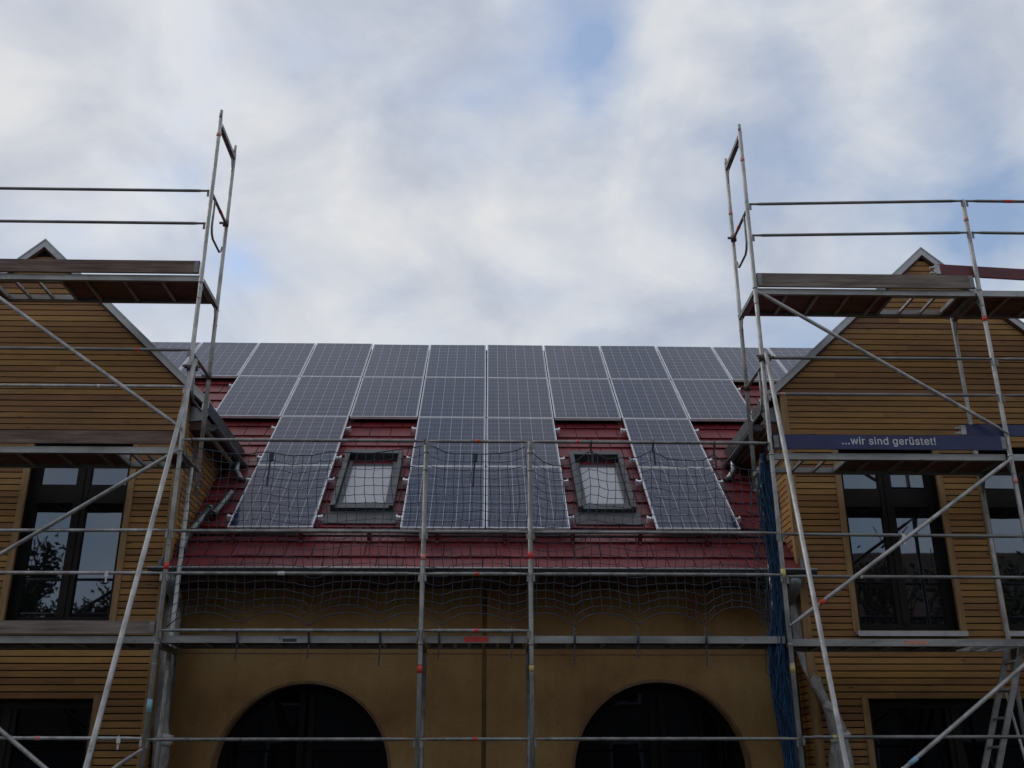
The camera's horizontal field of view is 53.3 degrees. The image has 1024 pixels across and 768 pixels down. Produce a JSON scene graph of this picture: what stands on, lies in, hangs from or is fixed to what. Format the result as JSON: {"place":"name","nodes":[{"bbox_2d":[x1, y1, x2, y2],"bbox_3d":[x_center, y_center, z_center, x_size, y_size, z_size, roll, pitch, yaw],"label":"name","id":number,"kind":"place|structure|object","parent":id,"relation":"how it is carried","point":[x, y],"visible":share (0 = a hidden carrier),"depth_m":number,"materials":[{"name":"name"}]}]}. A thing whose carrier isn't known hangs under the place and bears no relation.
{"place":"outdoors","nodes":[
{"label":"outdoors","id":0,"kind":"place"},
{"bbox_2d":[0,0,1023,350],"label":"sky","id":1,"kind":"structure","parent":0,"point":[407,172],"materials":[{"name":"white"}]},
{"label":"ground","id":2,"kind":"structure","parent":0,"visible":0},
{"bbox_2d":[0,110,236,767],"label":"scaffold","id":3,"kind":"object","parent":2,"relation":"on","point":[141,289],"visible":1,"depth_m":10.87,"materials":[{"name":"metal"}]},
{"bbox_2d":[104,570,108,581],"bbox_3d":[-4.028,1.915,10.154,0.036,0.130,0.060,0,-21,-1],"label":"tag","id":4,"kind":"object","parent":3,"relation":"attached to","point":[106,573],"visible":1,"depth_m":10.13,"materials":[{"name":"white plastic"}]},
{"bbox_2d":[116,736,120,749],"bbox_3d":[-3.695,3.371,9.596,0.036,0.130,0.060,0,-21,-1],"label":"tag","id":5,"kind":"object","parent":3,"relation":"attached to","point":[118,739],"visible":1,"depth_m":9.57,"materials":[{"name":"white plastic"}]},
{"bbox_2d":[0,238,247,767],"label":"timber house","id":6,"kind":"structure","parent":2,"relation":"on","point":[51,692],"depth_m":11.66,"materials":[{"name":"brown wood"}]},
{"bbox_2d":[0,695,100,767],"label":"window","id":7,"kind":"structure","parent":6,"relation":"in","point":[39,717],"depth_m":10.88,"materials":[{"name":"black glass"}]},
{"bbox_2d":[0,444,139,620],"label":"window","id":8,"kind":"structure","parent":6,"relation":"in","point":[45,494],"depth_m":11.58,"materials":[{"name":"black glass"}]},
{"bbox_2d":[145,438,798,767],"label":"scaffold","id":9,"kind":"object","parent":2,"relation":"on","point":[417,641],"visible":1,"depth_m":10.22,"materials":[{"name":"metal"}]},
{"bbox_2d":[166,437,770,666],"bbox_3d":[-0.408,1.676,10.397,6.043,2.327,0.142,0,-21,-1],"label":"safety net","id":10,"kind":"object","parent":9,"relation":"hanging from","point":[474,457],"visible":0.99,"depth_m":10.47,"materials":[{"name":"black fabric"}]},
{"bbox_2d":[747,442,798,767],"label":"bunched net","id":11,"kind":"object","parent":9,"relation":"hanging from","point":[779,674],"visible":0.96,"depth_m":10.28,"materials":[{"name":"blue fabric"}]},
{"bbox_2d":[147,350,817,767],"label":"terraced house","id":12,"kind":"structure","parent":2,"relation":"on","point":[469,694],"depth_m":11.63,"materials":[{"name":"yellow paint"}]},
{"bbox_2d":[151,588,181,767],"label":"plastic sheet","id":13,"kind":"object","parent":12,"relation":"attached to","point":[164,754],"visible":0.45,"depth_m":10.95,"materials":[{"name":"grey plastic"}]},
{"bbox_2d":[152,342,200,369],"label":"solar panel","id":14,"kind":"object","parent":12,"relation":"attached to","point":[179,359],"visible":0.3,"depth_m":17.63,"materials":[{"name":"glass"}]},
{"bbox_2d":[180,342,258,377],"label":"solar panel","id":15,"kind":"object","parent":12,"relation":"attached to","point":[230,360],"visible":0.68,"depth_m":17.37,"materials":[{"name":"glass"}]},
{"bbox_2d":[214,376,299,418],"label":"solar panel","id":16,"kind":"object","parent":12,"relation":"attached to","point":[257,396],"visible":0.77,"depth_m":15.73,"materials":[{"name":"glass"}]},
{"bbox_2d":[239,343,315,376],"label":"solar panel","id":17,"kind":"object","parent":12,"relation":"attached to","point":[281,359],"visible":0.95,"depth_m":17.32,"materials":[{"name":"glass"}]},
{"bbox_2d":[227,465,334,528],"bbox_3d":[-2.858,1.415,12.734,1.140,0.085,1.650,0,21,-1],"label":"solar panel","id":18,"kind":"object","parent":12,"relation":"attached to","point":[285,510],"visible":0.82,"depth_m":12.62,"materials":[{"name":"glass"}]},
{"bbox_2d":[210,680,390,767],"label":"arched window","id":19,"kind":"structure","parent":12,"relation":"in","point":[299,710],"depth_m":11.47,"materials":[{"name":"black glass"}]},
{"bbox_2d":[257,417,350,467],"bbox_3d":[-2.892,0.817,14.293,1.140,0.085,1.650,0,21,-1],"label":"solar panel","id":20,"kind":"object","parent":12,"relation":"attached to","point":[310,428],"visible":0.84,"depth_m":14.21,"materials":[{"name":"glass"}]},
{"bbox_2d":[281,376,361,418],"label":"solar panel","id":21,"kind":"object","parent":12,"relation":"attached to","point":[323,397],"visible":0.98,"depth_m":15.77,"materials":[{"name":"glass"}]},
{"bbox_2d":[301,343,372,376],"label":"solar panel","id":22,"kind":"object","parent":12,"relation":"attached to","point":[338,360],"visible":1,"depth_m":17.34,"materials":[{"name":"glass"}]},
{"bbox_2d":[350,377,423,418],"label":"solar panel","id":23,"kind":"object","parent":12,"relation":"attached to","point":[386,398],"visible":1,"depth_m":15.77,"materials":[{"name":"glass"}]},
{"bbox_2d":[363,344,429,377],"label":"solar panel","id":24,"kind":"object","parent":12,"relation":"attached to","point":[397,361],"visible":1,"depth_m":17.36,"materials":[{"name":"glass"}]},
{"bbox_2d":[396,466,484,528],"bbox_3d":[-0.873,1.431,12.783,1.065,0.085,1.650,1,21,-1],"label":"solar panel","id":25,"kind":"object","parent":12,"relation":"attached to","point":[466,506],"visible":0.82,"depth_m":12.67,"materials":[{"name":"glass"}]},
{"bbox_2d":[406,417,484,466],"bbox_3d":[-0.909,0.833,14.343,1.065,0.085,1.650,0,21,-1],"label":"solar panel","id":26,"kind":"object","parent":12,"relation":"attached to","point":[430,428],"visible":0.89,"depth_m":14.39,"materials":[{"name":"glass"}]},
{"bbox_2d":[419,377,485,417],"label":"solar panel","id":27,"kind":"object","parent":12,"relation":"attached to","point":[453,397],"visible":1,"depth_m":15.83,"materials":[{"name":"glass"}]},
{"bbox_2d":[425,345,485,377],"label":"solar panel","id":28,"kind":"object","parent":12,"relation":"attached to","point":[457,361],"visible":1,"depth_m":17.40,"materials":[{"name":"glass"}]},
{"bbox_2d":[487,345,546,377],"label":"solar panel","id":29,"kind":"object","parent":12,"relation":"attached to","point":[515,361],"visible":1,"depth_m":17.43,"materials":[{"name":"glass"}]},
{"bbox_2d":[487,378,552,417],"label":"solar panel","id":30,"kind":"object","parent":12,"relation":"attached to","point":[518,398],"visible":1,"depth_m":15.86,"materials":[{"name":"glass"}]},
{"bbox_2d":[486,418,564,468],"bbox_3d":[0.174,0.841,14.371,1.065,0.085,1.650,0,21,-1],"label":"solar panel","id":31,"kind":"object","parent":12,"relation":"attached to","point":[530,429],"visible":0.92,"depth_m":14.40,"materials":[{"name":"glass"}]},
{"bbox_2d":[486,467,573,529],"bbox_3d":[0.210,1.439,12.811,1.065,0.085,1.650,0,21,-1],"label":"solar panel","id":32,"kind":"object","parent":12,"relation":"attached to","point":[495,498],"visible":0.79,"depth_m":12.70,"materials":[{"name":"glass"}]},
{"bbox_2d":[544,345,608,379],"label":"solar panel","id":33,"kind":"object","parent":12,"relation":"attached to","point":[574,362],"visible":1,"depth_m":17.43,"materials":[{"name":"glass"}]},
{"bbox_2d":[549,379,620,420],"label":"solar panel","id":34,"kind":"object","parent":12,"relation":"attached to","point":[582,399],"visible":1,"depth_m":15.84,"materials":[{"name":"glass"}]},
{"bbox_2d":[600,346,669,379],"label":"solar panel","id":35,"kind":"object","parent":12,"relation":"attached to","point":[633,362],"visible":0.99,"depth_m":17.47,"materials":[{"name":"glass"}]},
{"bbox_2d":[610,379,688,420],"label":"solar panel","id":36,"kind":"object","parent":12,"relation":"attached to","point":[647,399],"visible":0.99,"depth_m":15.91,"materials":[{"name":"glass"}]},
{"bbox_2d":[572,679,751,767],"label":"arched window","id":37,"kind":"structure","parent":12,"relation":"in","point":[652,709],"depth_m":11.57,"materials":[{"name":"black glass"}]},
{"bbox_2d":[620,419,712,467],"bbox_3d":[2.163,0.857,14.419,1.140,0.085,1.650,1,21,-1],"label":"solar panel","id":38,"kind":"object","parent":12,"relation":"attached to","point":[659,429],"visible":0.93,"depth_m":14.34,"materials":[{"name":"glass"}]},
{"bbox_2d":[635,468,740,529],"bbox_3d":[2.196,1.456,12.862,1.140,0.085,1.650,0,21,-1],"label":"solar panel","id":39,"kind":"object","parent":12,"relation":"attached to","point":[674,496],"visible":0.84,"depth_m":12.76,"materials":[{"name":"glass"}]},
{"bbox_2d":[656,346,730,379],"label":"solar panel","id":40,"kind":"object","parent":12,"relation":"attached to","point":[691,363],"visible":0.95,"depth_m":17.49,"materials":[{"name":"glass"}]},
{"bbox_2d":[671,380,751,420],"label":"solar panel","id":41,"kind":"object","parent":12,"relation":"attached to","point":[711,400],"visible":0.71,"depth_m":15.93,"materials":[{"name":"glass"}]},
{"bbox_2d":[712,347,785,381],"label":"solar panel","id":42,"kind":"object","parent":12,"relation":"attached to","point":[730,358],"visible":0.62,"depth_m":17.55,"materials":[{"name":"glass"}]},
{"bbox_2d":[768,347,812,372],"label":"solar panel","id":43,"kind":"object","parent":12,"relation":"attached to","point":[787,365],"visible":0.24,"depth_m":18.07,"materials":[{"name":"glass"}]},
{"bbox_2d":[787,586,853,767],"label":"plastic sheet","id":44,"kind":"object","parent":12,"relation":"attached to","point":[835,760],"visible":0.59,"depth_m":10.88,"materials":[{"name":"grey plastic"}]},
{"bbox_2d":[722,247,1023,767],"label":"timber house","id":45,"kind":"structure","parent":2,"relation":"on","point":[907,693],"depth_m":11.82,"materials":[{"name":"brown wood"}]},
{"bbox_2d":[832,450,968,635],"bbox_3d":[4.424,1.783,11.814,1.274,2.265,0.334,0,-21,-1],"label":"window","id":46,"kind":"structure","parent":45,"relation":"in","point":[900,504],"depth_m":11.79,"materials":[{"name":"black glass"}]},
{"bbox_2d":[860,695,1023,767],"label":"window","id":47,"kind":"structure","parent":45,"relation":"in","point":[882,716],"depth_m":11.11,"materials":[{"name":"black glass"}]},
{"bbox_2d":[971,448,1023,635],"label":"window","id":48,"kind":"structure","parent":45,"relation":"in","point":[999,490],"depth_m":11.91,"materials":[{"name":"black glass"}]},
{"bbox_2d":[724,124,1023,767],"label":"scaffold","id":49,"kind":"object","parent":2,"relation":"on","point":[804,304],"visible":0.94,"depth_m":11.27,"materials":[{"name":"metal"}]},
{"bbox_2d":[773,434,1006,450],"bbox_3d":[4.036,0.625,10.898,2.500,0.160,0.034,0,-21,-1],"label":"banner board","id":50,"kind":"object","parent":49,"relation":"attached to","point":[890,442],"visible":1,"depth_m":10.88,"materials":[{"name":"blue paint"}]},
{"bbox_2d":[929,264,1023,280],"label":"loose board","id":51,"kind":"object","parent":49,"relation":"attached to","point":[994,273],"visible":1,"depth_m":11.75,"materials":[{"name":"red paint"}]},
{"bbox_2d":[954,424,1023,436],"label":"loose board","id":52,"kind":"object","parent":49,"relation":"attached to","point":[984,430],"visible":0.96,"depth_m":11.05,"materials":[{"name":"blue paint"}]},
{"bbox_2d":[981,647,1023,767],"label":"ladder","id":53,"kind":"object","parent":49,"relation":"hanging from","point":[1009,714],"visible":0.95,"depth_m":10.25,"materials":[{"name":"metal"}]}
]}

